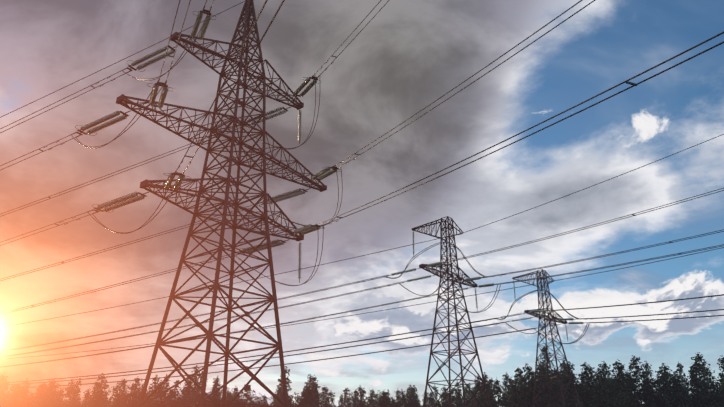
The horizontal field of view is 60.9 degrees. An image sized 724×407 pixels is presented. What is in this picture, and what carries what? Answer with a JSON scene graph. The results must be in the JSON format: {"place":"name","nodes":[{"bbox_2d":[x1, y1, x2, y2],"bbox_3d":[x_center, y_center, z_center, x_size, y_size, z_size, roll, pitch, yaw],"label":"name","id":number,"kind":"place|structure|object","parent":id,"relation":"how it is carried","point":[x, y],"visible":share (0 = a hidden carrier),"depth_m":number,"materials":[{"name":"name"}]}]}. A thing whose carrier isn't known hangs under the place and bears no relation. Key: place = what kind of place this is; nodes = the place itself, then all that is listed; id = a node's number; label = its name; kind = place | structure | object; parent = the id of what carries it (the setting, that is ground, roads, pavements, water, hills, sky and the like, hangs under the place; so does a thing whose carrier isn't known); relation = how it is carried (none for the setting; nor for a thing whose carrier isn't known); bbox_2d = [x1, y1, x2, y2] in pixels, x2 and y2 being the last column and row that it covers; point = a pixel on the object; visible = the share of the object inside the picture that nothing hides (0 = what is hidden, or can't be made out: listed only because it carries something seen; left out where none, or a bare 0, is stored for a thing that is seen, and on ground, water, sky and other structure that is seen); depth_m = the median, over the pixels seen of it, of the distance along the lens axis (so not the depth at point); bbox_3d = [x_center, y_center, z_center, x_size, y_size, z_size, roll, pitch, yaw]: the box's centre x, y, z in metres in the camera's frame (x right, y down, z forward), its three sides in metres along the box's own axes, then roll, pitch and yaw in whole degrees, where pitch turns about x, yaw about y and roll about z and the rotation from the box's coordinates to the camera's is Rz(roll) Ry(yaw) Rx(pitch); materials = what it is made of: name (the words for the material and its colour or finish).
{"place":"outdoors","nodes":[
{"label":"outdoors","id":0,"kind":"place"},
{"bbox_2d":[0,0,723,406],"label":"sky","id":1,"kind":"structure","parent":0,"point":[412,53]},
{"bbox_2d":[78,214,681,347],"bbox_3d":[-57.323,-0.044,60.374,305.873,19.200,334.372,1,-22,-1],"label":"pylon fittings","id":2,"kind":"object","parent":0,"point":[463,280],"visible":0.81,"depth_m":86.83,"materials":[{"name":"grey metal"}]},
{"bbox_2d":[391,232,493,307],"bbox_3d":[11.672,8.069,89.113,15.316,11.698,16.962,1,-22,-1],"label":"pylon insulators","id":3,"kind":"object","parent":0,"point":[440,263],"visible":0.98,"depth_m":88.63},
{"bbox_2d":[412,216,490,406],"bbox_3d":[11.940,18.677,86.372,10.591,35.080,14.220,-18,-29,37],"label":"transmission tower","id":4,"kind":"structure","parent":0,"point":[458,280],"depth_m":86.81,"materials":[{"name":"grey metal"}]},
{"bbox_2d":[501,287,583,339],"bbox_3d":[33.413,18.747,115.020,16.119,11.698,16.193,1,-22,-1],"label":"pylon insulators","id":5,"kind":"object","parent":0,"point":[532,311],"visible":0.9,"depth_m":114.23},
{"bbox_2d":[512,269,580,406],"bbox_3d":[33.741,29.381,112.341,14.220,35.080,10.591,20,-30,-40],"label":"single circuit pylon","id":6,"kind":"object","parent":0,"point":[542,315],"visible":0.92,"depth_m":113.19,"materials":[{"name":"grey metal"}]},
{"bbox_2d":[538,346,556,394],"bbox_3d":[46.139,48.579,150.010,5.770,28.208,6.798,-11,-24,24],"label":"pine tree","id":7,"kind":"object","parent":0,"point":[544,362],"visible":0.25,"depth_m":152.91,"materials":[{"name":"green plant"}]},
{"bbox_2d":[657,363,675,393],"bbox_3d":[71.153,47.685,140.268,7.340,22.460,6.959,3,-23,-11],"label":"pine tree","id":8,"kind":"object","parent":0,"point":[671,375],"visible":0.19,"depth_m":143.70,"materials":[{"name":"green plant"}]},
{"bbox_2d":[717,355,723,393],"bbox_3d":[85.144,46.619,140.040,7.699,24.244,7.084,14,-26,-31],"label":"pine tree","id":9,"kind":"object","parent":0,"point":[722,362],"visible":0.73,"depth_m":144.49,"materials":[{"name":"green plant"}]},
{"label":"ground","id":10,"kind":"structure","parent":0,"visible":0},
{"bbox_2d":[0,373,10,398],"bbox_3d":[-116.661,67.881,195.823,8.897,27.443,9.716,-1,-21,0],"label":"pine tree","id":11,"kind":"object","parent":10,"relation":"on","point":[2,378],"visible":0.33,"depth_m":199.82,"materials":[{"name":"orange plant"}]},
{"bbox_2d":[9,383,24,406],"bbox_3d":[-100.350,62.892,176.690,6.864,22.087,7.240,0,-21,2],"label":"pine tree","id":12,"kind":"object","parent":10,"relation":"on","point":[14,398],"visible":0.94,"depth_m":178.85,"materials":[{"name":"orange plant"}]},
{"bbox_2d":[0,383,33,406],"bbox_3d":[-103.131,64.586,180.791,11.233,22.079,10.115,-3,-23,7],"label":"tree","id":13,"kind":"object","parent":10,"relation":"on","point":[25,399],"visible":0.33,"depth_m":182.90,"materials":[{"name":"green plant"}]},
{"bbox_2d":[19,378,30,400],"bbox_3d":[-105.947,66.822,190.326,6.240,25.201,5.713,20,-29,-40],"label":"pine tree","id":14,"kind":"object","parent":10,"relation":"on","point":[26,391],"visible":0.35,"depth_m":193.44,"materials":[{"name":"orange plant"}]},
{"bbox_2d":[23,387,60,406],"bbox_3d":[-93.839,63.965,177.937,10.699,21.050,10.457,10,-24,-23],"label":"pine tree","id":15,"kind":"object","parent":10,"relation":"on","point":[47,400],"visible":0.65,"depth_m":180.70,"materials":[{"name":"green plant"}]},
{"bbox_2d":[41,378,57,406],"bbox_3d":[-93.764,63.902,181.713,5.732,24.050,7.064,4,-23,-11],"label":"pine tree","id":16,"kind":"object","parent":10,"relation":"on","point":[50,387],"visible":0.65,"depth_m":184.69,"materials":[{"name":"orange plant"}]},
{"bbox_2d":[47,383,66,403],"bbox_3d":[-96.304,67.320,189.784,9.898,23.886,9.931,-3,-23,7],"label":"pine tree","id":17,"kind":"object","parent":10,"relation":"on","point":[56,392],"visible":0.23,"depth_m":192.87,"materials":[{"name":"green plant"}]},
{"bbox_2d":[53,388,64,406],"bbox_3d":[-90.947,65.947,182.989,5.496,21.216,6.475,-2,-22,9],"label":"pine tree","id":18,"kind":"object","parent":10,"relation":"on","point":[61,396],"visible":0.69,"depth_m":185.30,"materials":[{"name":"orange plant"}]},
{"bbox_2d":[61,379,75,405],"bbox_3d":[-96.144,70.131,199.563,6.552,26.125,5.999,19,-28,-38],"label":"pine tree","id":19,"kind":"object","parent":10,"relation":"on","point":[68,389],"visible":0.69,"depth_m":202.53,"materials":[{"name":"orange plant"}]},
{"bbox_2d":[66,388,78,406],"bbox_3d":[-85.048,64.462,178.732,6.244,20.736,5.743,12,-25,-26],"label":"pine tree","id":20,"kind":"object","parent":10,"relation":"on","point":[73,396],"visible":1,"depth_m":180.83,"materials":[{"name":"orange plant"}]},
{"bbox_2d":[68,378,81,406],"bbox_3d":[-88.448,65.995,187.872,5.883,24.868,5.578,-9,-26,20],"label":"pine tree","id":21,"kind":"object","parent":10,"relation":"on","point":[78,388],"visible":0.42,"depth_m":191.04,"materials":[{"name":"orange plant"}]},
{"bbox_2d":[82,388,91,406],"bbox_3d":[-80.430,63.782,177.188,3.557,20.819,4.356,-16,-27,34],"label":"pine tree","id":22,"kind":"object","parent":10,"relation":"on","point":[86,402],"visible":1,"depth_m":179.69,"materials":[{"name":"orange plant"}]},
{"bbox_2d":[87,382,97,404],"bbox_3d":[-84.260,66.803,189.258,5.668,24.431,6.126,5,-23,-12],"label":"pine tree","id":23,"kind":"object","parent":10,"relation":"on","point":[94,390],"visible":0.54,"depth_m":192.25,"materials":[{"name":"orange plant"}]},
{"bbox_2d":[91,390,104,406],"bbox_3d":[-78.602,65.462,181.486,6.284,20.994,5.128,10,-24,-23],"label":"pine tree","id":24,"kind":"object","parent":10,"relation":"on","point":[99,396],"visible":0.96,"depth_m":183.90,"materials":[{"name":"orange plant"}]},
{"bbox_2d":[92,384,104,406],"bbox_3d":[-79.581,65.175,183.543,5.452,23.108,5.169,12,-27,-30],"label":"pine tree","id":25,"kind":"object","parent":10,"relation":"on","point":[97,392],"visible":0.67,"depth_m":186.43,"materials":[{"name":"green plant"}]},
{"bbox_2d":[94,373,108,399],"bbox_3d":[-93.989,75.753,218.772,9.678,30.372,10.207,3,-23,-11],"label":"pine tree","id":26,"kind":"object","parent":10,"relation":"on","point":[104,386],"visible":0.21,"depth_m":223.03,"materials":[{"name":"green plant"}]},
{"bbox_2d":[100,382,125,406],"bbox_3d":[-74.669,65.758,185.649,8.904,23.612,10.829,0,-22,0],"label":"pine tree","id":27,"kind":"object","parent":10,"relation":"on","point":[116,401],"visible":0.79,"depth_m":188.11,"materials":[{"name":"green plant"}]},
{"bbox_2d":[115,379,127,406],"bbox_3d":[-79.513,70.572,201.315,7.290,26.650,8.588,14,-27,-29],"label":"pine tree","id":28,"kind":"object","parent":10,"relation":"on","point":[124,389],"visible":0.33,"depth_m":205.13,"materials":[{"name":"green plant"}]},
{"bbox_2d":[117,393,132,406],"bbox_3d":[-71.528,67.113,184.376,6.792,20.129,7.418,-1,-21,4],"label":"pine tree","id":29,"kind":"object","parent":10,"relation":"on","point":[127,396],"visible":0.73,"depth_m":186.81,"materials":[{"name":"green plant"}]},
{"bbox_2d":[122,376,141,406],"bbox_3d":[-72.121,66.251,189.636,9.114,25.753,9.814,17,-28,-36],"label":"pine tree","id":30,"kind":"object","parent":10,"relation":"on","point":[134,386],"visible":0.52,"depth_m":193.44,"materials":[{"name":"green plant"}]},
{"bbox_2d":[122,390,146,406],"bbox_3d":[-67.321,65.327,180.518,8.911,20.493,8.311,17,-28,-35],"label":"pine tree","id":31,"kind":"object","parent":10,"relation":"on","point":[137,397],"visible":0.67,"depth_m":182.68,"materials":[{"name":"green plant"}]},
{"bbox_2d":[122,383,161,405],"bbox_3d":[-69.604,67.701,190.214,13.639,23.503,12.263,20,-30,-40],"label":"tree","id":32,"kind":"object","parent":10,"relation":"on","point":[139,389],"visible":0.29,"depth_m":192.74,"materials":[{"name":"green plant"}]},
{"bbox_2d":[148,375,159,399],"bbox_3d":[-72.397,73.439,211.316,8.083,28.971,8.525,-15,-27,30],"label":"pine tree","id":33,"kind":"object","parent":10,"relation":"on","point":[155,384],"visible":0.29,"depth_m":215.08,"materials":[{"name":"green plant"}]},
{"bbox_2d":[151,380,164,403],"bbox_3d":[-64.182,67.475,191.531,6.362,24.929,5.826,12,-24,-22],"label":"pine tree","id":34,"kind":"object","parent":10,"relation":"on","point":[160,390],"visible":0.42,"depth_m":194.62,"materials":[{"name":"green plant"}]},
{"bbox_2d":[159,374,169,402],"bbox_3d":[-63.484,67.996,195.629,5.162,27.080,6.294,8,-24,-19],"label":"pine tree","id":35,"kind":"object","parent":10,"relation":"on","point":[166,383],"visible":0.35,"depth_m":198.89,"materials":[{"name":"green plant"}]},
{"bbox_2d":[170,380,181,405],"bbox_3d":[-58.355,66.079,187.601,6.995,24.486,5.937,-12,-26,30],"label":"pine tree","id":36,"kind":"object","parent":10,"relation":"on","point":[173,395],"visible":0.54,"depth_m":190.30,"materials":[{"name":"green plant"}]},
{"bbox_2d":[181,365,200,403],"bbox_3d":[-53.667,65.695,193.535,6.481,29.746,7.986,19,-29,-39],"label":"pine tree","id":37,"kind":"object","parent":10,"relation":"on","point":[189,391],"visible":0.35,"depth_m":196.68,"materials":[{"name":"green plant"}]},
{"bbox_2d":[192,371,207,405],"bbox_3d":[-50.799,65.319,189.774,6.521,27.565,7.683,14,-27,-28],"label":"pine tree","id":38,"kind":"object","parent":10,"relation":"on","point":[199,383],"visible":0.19,"depth_m":192.27,"materials":[{"name":"green plant"}]},
{"bbox_2d":[209,375,222,405],"bbox_3d":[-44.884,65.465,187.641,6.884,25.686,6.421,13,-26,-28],"label":"pine tree","id":39,"kind":"object","parent":10,"relation":"on","point":[216,382],"visible":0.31,"depth_m":191.51,"materials":[{"name":"green plant"}]},
{"bbox_2d":[116,0,326,406],"bbox_3d":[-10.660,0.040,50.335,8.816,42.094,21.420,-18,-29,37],"label":"transmission tower","id":40,"kind":"structure","parent":10,"relation":"on","point":[248,9],"depth_m":49.57,"materials":[{"name":"metal"}]},
{"bbox_2d":[32,1,636,306],"bbox_3d":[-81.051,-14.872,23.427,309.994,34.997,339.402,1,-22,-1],"label":"pylon fittings","id":41,"kind":"object","parent":40,"relation":"attached to","point":[205,11],"visible":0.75,"depth_m":48.23,"materials":[{"name":"grey metal"}]},
{"bbox_2d":[81,12,335,278],"bbox_3d":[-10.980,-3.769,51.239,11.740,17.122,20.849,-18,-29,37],"label":"pylon insulators","id":42,"kind":"object","parent":41,"relation":"attached to","point":[117,202],"visible":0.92,"depth_m":50.60,"materials":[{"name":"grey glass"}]},
{"bbox_2d":[0,0,723,314],"bbox_3d":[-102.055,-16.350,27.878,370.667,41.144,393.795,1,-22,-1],"label":"pylon conductors","id":43,"kind":"object","parent":41,"relation":"attached to","point":[717,35],"visible":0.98,"depth_m":41.19,"materials":[{"name":"grey metal"}]},
{"bbox_2d":[211,389,240,406],"bbox_3d":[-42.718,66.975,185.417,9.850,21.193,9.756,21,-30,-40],"label":"pine tree","id":44,"kind":"object","parent":10,"relation":"on","point":[219,395],"visible":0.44,"depth_m":188.09,"materials":[{"name":"green plant"}]},
{"bbox_2d":[220,392,239,406],"bbox_3d":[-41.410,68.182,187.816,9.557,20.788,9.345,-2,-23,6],"label":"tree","id":45,"kind":"object","parent":10,"relation":"on","point":[229,396],"visible":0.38,"depth_m":190.39,"materials":[{"name":"green plant"}]},
{"bbox_2d":[236,395,256,406],"bbox_3d":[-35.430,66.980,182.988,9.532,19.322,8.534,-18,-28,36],"label":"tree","id":46,"kind":"object","parent":10,"relation":"on","point":[242,400],"visible":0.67,"depth_m":184.81,"materials":[{"name":"green plant"}]},
{"bbox_2d":[230,390,263,406],"bbox_3d":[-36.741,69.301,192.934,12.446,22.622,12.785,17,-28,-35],"label":"tree","id":47,"kind":"object","parent":10,"relation":"on","point":[249,397],"visible":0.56,"depth_m":195.18,"materials":[{"name":"green plant"}]},
{"bbox_2d":[270,366,291,404],"bbox_3d":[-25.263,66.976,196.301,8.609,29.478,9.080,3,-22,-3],"label":"pine tree","id":48,"kind":"object","parent":10,"relation":"on","point":[288,382],"visible":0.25,"depth_m":199.75,"materials":[{"name":"green plant"}]},
{"bbox_2d":[289,386,320,406],"bbox_3d":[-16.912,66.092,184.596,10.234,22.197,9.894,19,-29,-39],"label":"pine tree","id":49,"kind":"object","parent":10,"relation":"on","point":[301,400],"visible":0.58,"depth_m":185.90,"materials":[{"name":"green plant"}]},
{"bbox_2d":[301,374,316,406],"bbox_3d":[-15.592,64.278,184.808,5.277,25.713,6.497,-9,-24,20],"label":"pine tree","id":50,"kind":"object","parent":10,"relation":"on","point":[310,382],"visible":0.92,"depth_m":187.09,"materials":[{"name":"green plant"}]},
{"bbox_2d":[310,377,325,406],"bbox_3d":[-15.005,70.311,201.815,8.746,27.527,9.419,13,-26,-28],"label":"pine tree","id":51,"kind":"object","parent":10,"relation":"on","point":[314,379],"visible":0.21,"depth_m":205.03,"materials":[{"name":"green plant"}]},
{"bbox_2d":[318,385,329,405],"bbox_3d":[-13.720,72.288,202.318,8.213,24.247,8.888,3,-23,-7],"label":"pine tree","id":52,"kind":"object","parent":10,"relation":"on","point":[324,389],"visible":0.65,"depth_m":205.21,"materials":[{"name":"green plant"}]},
{"bbox_2d":[325,390,335,406],"bbox_3d":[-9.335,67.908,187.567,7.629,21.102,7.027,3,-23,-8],"label":"pine tree","id":53,"kind":"object","parent":10,"relation":"on","point":[331,399],"visible":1,"depth_m":189.66,"materials":[{"name":"green plant"}]},
{"bbox_2d":[339,388,351,406],"bbox_3d":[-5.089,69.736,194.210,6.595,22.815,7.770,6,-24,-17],"label":"pine tree","id":54,"kind":"object","parent":10,"relation":"on","point":[345,398],"visible":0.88,"depth_m":196.77,"materials":[{"name":"green plant"}]},
{"bbox_2d":[351,389,359,406],"bbox_3d":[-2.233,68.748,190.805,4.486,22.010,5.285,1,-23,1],"label":"pine tree","id":55,"kind":"object","parent":10,"relation":"on","point":[354,400],"visible":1,"depth_m":193.60,"materials":[{"name":"green plant"}]},
{"bbox_2d":[357,390,366,406],"bbox_3d":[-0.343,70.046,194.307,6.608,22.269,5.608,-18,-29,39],"label":"pine tree","id":56,"kind":"object","parent":10,"relation":"on","point":[362,395],"visible":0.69,"depth_m":197.19,"materials":[{"name":"green plant"}]},
{"bbox_2d":[0,134,723,367],"bbox_3d":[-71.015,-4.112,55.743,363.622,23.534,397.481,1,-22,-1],"label":"pylon single circuit conductors","id":57,"kind":"object","parent":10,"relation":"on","point":[464,257],"visible":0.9,"depth_m":92.98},
{"bbox_2d":[0,247,723,388],"bbox_3d":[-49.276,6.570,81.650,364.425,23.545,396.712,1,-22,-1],"label":"pylon single circuit conductors","id":58,"kind":"object","parent":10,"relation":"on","point":[386,336],"visible":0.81,"depth_m":128.35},
{"bbox_2d":[359,392,381,406],"bbox_3d":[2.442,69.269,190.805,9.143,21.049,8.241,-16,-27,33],"label":"pine tree","id":59,"kind":"object","parent":10,"relation":"on","point":[370,400],"visible":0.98,"depth_m":193.62,"materials":[{"name":"green plant"}]},
{"bbox_2d":[369,390,393,406],"bbox_3d":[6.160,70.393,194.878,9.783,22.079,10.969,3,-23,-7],"label":"pine tree","id":60,"kind":"object","parent":10,"relation":"on","point":[379,392],"visible":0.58,"depth_m":196.82,"materials":[{"name":"green plant"}]},
{"bbox_2d":[379,389,392,406],"bbox_3d":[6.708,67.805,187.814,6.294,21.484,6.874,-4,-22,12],"label":"pine tree","id":61,"kind":"object","parent":10,"relation":"on","point":[384,397],"visible":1,"depth_m":190.32,"materials":[{"name":"green plant"}]},
{"bbox_2d":[399,389,406,406],"bbox_3d":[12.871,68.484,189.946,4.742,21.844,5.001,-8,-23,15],"label":"pine tree","id":62,"kind":"object","parent":10,"relation":"on","point":[404,400],"visible":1,"depth_m":192.54,"materials":[{"name":"green plant"}]},
{"bbox_2d":[404,385,413,406],"bbox_3d":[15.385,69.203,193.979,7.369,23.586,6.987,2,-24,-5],"label":"pine tree","id":63,"kind":"object","parent":10,"relation":"on","point":[411,394],"visible":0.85,"depth_m":196.81,"materials":[{"name":"green plant"}]},
{"bbox_2d":[412,393,421,406],"bbox_3d":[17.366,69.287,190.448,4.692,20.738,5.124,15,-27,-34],"label":"pine tree","id":64,"kind":"object","parent":10,"relation":"on","point":[416,403],"visible":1,"depth_m":193.10,"materials":[{"name":"green plant"}]},
{"bbox_2d":[422,391,432,406],"bbox_3d":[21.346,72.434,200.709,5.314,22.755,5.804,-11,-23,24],"label":"pine tree","id":65,"kind":"object","parent":10,"relation":"on","point":[427,399],"visible":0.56,"depth_m":203.45,"materials":[{"name":"green plant"}]},
{"bbox_2d":[430,386,441,406],"bbox_3d":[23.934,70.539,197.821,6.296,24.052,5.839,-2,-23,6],"label":"pine tree","id":66,"kind":"object","parent":10,"relation":"on","point":[436,393],"visible":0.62,"depth_m":200.46,"materials":[{"name":"green plant"}]},
{"bbox_2d":[433,392,455,406],"bbox_3d":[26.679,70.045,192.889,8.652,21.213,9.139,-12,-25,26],"label":"pine tree","id":67,"kind":"object","parent":10,"relation":"on","point":[444,401],"visible":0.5,"depth_m":195.09,"materials":[{"name":"green plant"}]},
{"bbox_2d":[445,389,462,406],"bbox_3d":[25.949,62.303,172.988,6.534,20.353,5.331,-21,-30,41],"label":"pine tree","id":68,"kind":"object","parent":10,"relation":"on","point":[453,398],"visible":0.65,"depth_m":175.43,"materials":[{"name":"green plant"}]},
{"bbox_2d":[467,388,478,406],"bbox_3d":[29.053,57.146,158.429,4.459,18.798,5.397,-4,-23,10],"label":"pine tree","id":69,"kind":"object","parent":10,"relation":"on","point":[472,401],"visible":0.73,"depth_m":160.64,"materials":[{"name":"green plant"}]},
{"bbox_2d":[473,376,485,403],"bbox_3d":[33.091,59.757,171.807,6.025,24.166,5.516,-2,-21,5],"label":"pine tree","id":70,"kind":"object","parent":10,"relation":"on","point":[476,387],"visible":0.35,"depth_m":174.50,"materials":[{"name":"green plant"}]},
{"bbox_2d":[477,383,487,406],"bbox_3d":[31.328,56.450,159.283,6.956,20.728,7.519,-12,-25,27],"label":"pine tree","id":71,"kind":"object","parent":10,"relation":"on","point":[483,396],"visible":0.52,"depth_m":161.10,"materials":[{"name":"green plant"}]},
{"bbox_2d":[480,372,495,406],"bbox_3d":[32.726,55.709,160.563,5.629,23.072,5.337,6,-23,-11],"label":"pine tree","id":72,"kind":"object","parent":10,"relation":"on","point":[485,377],"visible":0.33,"depth_m":163.38,"materials":[{"name":"green plant"}]},
{"bbox_2d":[483,392,494,406],"bbox_3d":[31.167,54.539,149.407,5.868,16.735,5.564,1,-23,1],"label":"pine tree","id":73,"kind":"object","parent":10,"relation":"on","point":[487,403],"visible":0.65,"depth_m":151.55,"materials":[{"name":"green plant"}]},
{"bbox_2d":[493,377,503,406],"bbox_3d":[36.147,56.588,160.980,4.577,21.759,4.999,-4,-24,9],"label":"pine tree","id":74,"kind":"object","parent":10,"relation":"on","point":[498,388],"visible":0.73,"depth_m":163.67,"materials":[{"name":"green plant"}]},
{"bbox_2d":[498,372,515,406],"bbox_3d":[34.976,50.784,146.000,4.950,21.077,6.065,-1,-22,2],"label":"pine tree","id":75,"kind":"object","parent":10,"relation":"on","point":[505,397],"visible":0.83,"depth_m":148.02,"materials":[{"name":"green plant"}]},
{"bbox_2d":[506,378,526,406],"bbox_3d":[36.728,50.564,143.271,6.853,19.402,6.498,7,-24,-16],"label":"pine tree","id":76,"kind":"object","parent":10,"relation":"on","point":[516,401],"visible":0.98,"depth_m":145.01,"materials":[{"name":"green plant"}]},
{"bbox_2d":[511,367,526,394],"bbox_3d":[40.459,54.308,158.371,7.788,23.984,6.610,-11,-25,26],"label":"pine tree","id":77,"kind":"object","parent":10,"relation":"on","point":[518,369],"visible":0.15,"depth_m":161.60,"materials":[{"name":"green plant"}]},
{"bbox_2d":[519,375,529,401],"bbox_3d":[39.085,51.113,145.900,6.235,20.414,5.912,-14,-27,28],"label":"pine tree","id":78,"kind":"object","parent":10,"relation":"on","point":[523,386],"visible":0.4,"depth_m":148.85,"materials":[{"name":"green plant"}]},
{"bbox_2d":[520,363,538,402],"bbox_3d":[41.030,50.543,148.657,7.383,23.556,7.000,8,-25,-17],"label":"pine tree","id":79,"kind":"object","parent":10,"relation":"on","point":[527,370],"visible":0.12,"depth_m":152.22,"materials":[{"name":"green plant"}]},
{"bbox_2d":[523,368,546,406],"bbox_3d":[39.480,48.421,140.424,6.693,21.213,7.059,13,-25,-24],"label":"pine tree","id":80,"kind":"object","parent":10,"relation":"on","point":[529,403],"visible":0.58,"depth_m":141.78,"materials":[{"name":"green plant"}]},
{"bbox_2d":[539,364,551,405],"bbox_3d":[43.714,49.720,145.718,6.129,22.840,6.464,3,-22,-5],"label":"pine tree","id":81,"kind":"object","parent":10,"relation":"on","point":[544,387],"visible":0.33,"depth_m":147.86,"materials":[{"name":"green plant"}]},
{"bbox_2d":[548,368,572,406],"bbox_3d":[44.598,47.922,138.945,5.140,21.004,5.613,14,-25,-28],"label":"pine tree","id":82,"kind":"object","parent":10,"relation":"on","point":[556,386],"visible":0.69,"depth_m":140.95,"materials":[{"name":"green plant"}]},
{"bbox_2d":[559,360,569,400],"bbox_3d":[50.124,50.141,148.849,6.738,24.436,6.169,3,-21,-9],"label":"pine tree","id":83,"kind":"object","parent":10,"relation":"on","point":[564,379],"visible":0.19,"depth_m":151.76,"materials":[{"name":"green plant"}]},
{"bbox_2d":[561,361,587,406],"bbox_3d":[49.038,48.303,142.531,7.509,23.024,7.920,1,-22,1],"label":"pine tree","id":84,"kind":"object","parent":10,"relation":"on","point":[571,367],"visible":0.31,"depth_m":145.22,"materials":[{"name":"green plant"}]},
{"bbox_2d":[565,370,585,406],"bbox_3d":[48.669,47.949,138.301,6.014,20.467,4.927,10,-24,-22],"label":"pine tree","id":85,"kind":"object","parent":10,"relation":"on","point":[569,396],"visible":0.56,"depth_m":140.46,"materials":[{"name":"green plant"}]},
{"bbox_2d":[577,373,593,406],"bbox_3d":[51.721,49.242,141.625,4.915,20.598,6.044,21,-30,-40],"label":"pine tree","id":86,"kind":"object","parent":10,"relation":"on","point":[583,382],"visible":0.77,"depth_m":143.66,"materials":[{"name":"green plant"}]},
{"bbox_2d":[580,361,597,406],"bbox_3d":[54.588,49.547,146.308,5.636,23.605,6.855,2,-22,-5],"label":"pine tree","id":87,"kind":"object","parent":10,"relation":"on","point":[586,376],"visible":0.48,"depth_m":148.73,"materials":[{"name":"green plant"}]},
{"bbox_2d":[581,375,622,406],"bbox_3d":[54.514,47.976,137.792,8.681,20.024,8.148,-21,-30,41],"label":"tree","id":88,"kind":"object","parent":10,"relation":"on","point":[606,385],"visible":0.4,"depth_m":139.55,"materials":[{"name":"green plant"}]},
{"bbox_2d":[591,368,616,406],"bbox_3d":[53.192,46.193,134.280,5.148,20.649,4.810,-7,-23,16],"label":"pine tree","id":89,"kind":"object","parent":10,"relation":"on","point":[604,399],"visible":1,"depth_m":135.55,"materials":[{"name":"green plant"}]},
{"bbox_2d":[595,361,632,406],"bbox_3d":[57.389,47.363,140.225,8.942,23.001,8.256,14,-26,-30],"label":"pine tree","id":90,"kind":"object","parent":10,"relation":"on","point":[604,366],"visible":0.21,"depth_m":144.16,"materials":[{"name":"green plant"}]},
{"bbox_2d":[597,374,632,406],"bbox_3d":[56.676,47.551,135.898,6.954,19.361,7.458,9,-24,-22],"label":"tree","id":91,"kind":"object","parent":10,"relation":"on","point":[612,391],"visible":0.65,"depth_m":138.17,"materials":[{"name":"green plant"}]},
{"bbox_2d":[611,360,638,406],"bbox_3d":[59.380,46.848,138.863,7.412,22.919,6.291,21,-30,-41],"label":"pine tree","id":92,"kind":"object","parent":10,"relation":"on","point":[618,375],"visible":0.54,"depth_m":140.84,"materials":[{"name":"green plant"}]},
{"bbox_2d":[625,373,646,406],"bbox_3d":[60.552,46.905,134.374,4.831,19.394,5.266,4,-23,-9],"label":"pine tree","id":93,"kind":"object","parent":10,"relation":"on","point":[634,391],"visible":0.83,"depth_m":136.01,"materials":[{"name":"green plant"}]},
{"bbox_2d":[626,355,657,406],"bbox_3d":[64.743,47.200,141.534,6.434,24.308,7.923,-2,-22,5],"label":"pine tree","id":94,"kind":"object","parent":10,"relation":"on","point":[637,379],"visible":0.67,"depth_m":143.59,"materials":[{"name":"green plant"}]},
{"bbox_2d":[643,376,657,406],"bbox_3d":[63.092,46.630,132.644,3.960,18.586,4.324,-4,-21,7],"label":"pine tree","id":95,"kind":"object","parent":10,"relation":"on","point":[648,386],"visible":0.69,"depth_m":134.95,"materials":[{"name":"green plant"}]},
{"bbox_2d":[641,361,661,404],"bbox_3d":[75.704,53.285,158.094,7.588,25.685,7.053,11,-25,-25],"label":"pine tree","id":96,"kind":"object","parent":10,"relation":"on","point":[648,372],"visible":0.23,"depth_m":162.32,"materials":[{"name":"green plant"}]},
{"bbox_2d":[647,387,662,406],"bbox_3d":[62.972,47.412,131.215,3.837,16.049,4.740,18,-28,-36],"label":"pine tree","id":97,"kind":"object","parent":10,"relation":"on","point":[653,395],"visible":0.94,"depth_m":133.28,"materials":[{"name":"green plant"}]},
{"bbox_2d":[651,367,682,406],"bbox_3d":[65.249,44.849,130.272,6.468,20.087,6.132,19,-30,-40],"label":"pine tree","id":98,"kind":"object","parent":10,"relation":"on","point":[666,398],"visible":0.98,"depth_m":131.98,"materials":[{"name":"green plant"}]},
{"bbox_2d":[646,367,694,406],"bbox_3d":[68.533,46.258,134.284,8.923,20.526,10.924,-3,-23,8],"label":"tree","id":99,"kind":"object","parent":10,"relation":"on","point":[666,376],"visible":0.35,"depth_m":136.65,"materials":[{"name":"green plant"}]},
{"bbox_2d":[672,377,688,406],"bbox_3d":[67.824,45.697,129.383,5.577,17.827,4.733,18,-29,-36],"label":"pine tree","id":100,"kind":"object","parent":10,"relation":"on","point":[682,400],"visible":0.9,"depth_m":130.97,"materials":[{"name":"green plant"}]},
{"bbox_2d":[675,363,695,406],"bbox_3d":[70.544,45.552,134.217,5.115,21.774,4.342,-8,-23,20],"label":"pine tree","id":101,"kind":"object","parent":10,"relation":"on","point":[680,366],"visible":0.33,"depth_m":136.00,"materials":[{"name":"green plant"}]},
{"bbox_2d":[690,387,705,406],"bbox_3d":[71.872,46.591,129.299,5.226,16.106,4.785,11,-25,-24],"label":"pine tree","id":102,"kind":"object","parent":10,"relation":"on","point":[699,398],"visible":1,"depth_m":131.34,"materials":[{"name":"green plant"}]},
{"bbox_2d":[686,365,711,406],"bbox_3d":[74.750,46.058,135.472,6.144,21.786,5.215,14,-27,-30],"label":"pine tree","id":103,"kind":"object","parent":10,"relation":"on","point":[694,378],"visible":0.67,"depth_m":137.94,"materials":[{"name":"green plant"}]},
{"bbox_2d":[689,352,718,403],"bbox_3d":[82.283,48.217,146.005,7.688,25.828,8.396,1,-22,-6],"label":"pine tree","id":104,"kind":"object","parent":10,"relation":"on","point":[702,366],"visible":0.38,"depth_m":149.21,"materials":[{"name":"green plant"}]},
{"bbox_2d":[700,368,723,406],"bbox_3d":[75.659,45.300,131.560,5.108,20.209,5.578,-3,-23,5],"label":"pine tree","id":105,"kind":"object","parent":10,"relation":"on","point":[708,382],"visible":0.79,"depth_m":133.87,"materials":[{"name":"green plant"}]},
{"bbox_2d":[708,384,723,406],"bbox_3d":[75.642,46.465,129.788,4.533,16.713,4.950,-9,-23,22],"label":"pine tree","id":106,"kind":"object","parent":10,"relation":"on","point":[714,393],"visible":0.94,"depth_m":131.66,"materials":[{"name":"green plant"}]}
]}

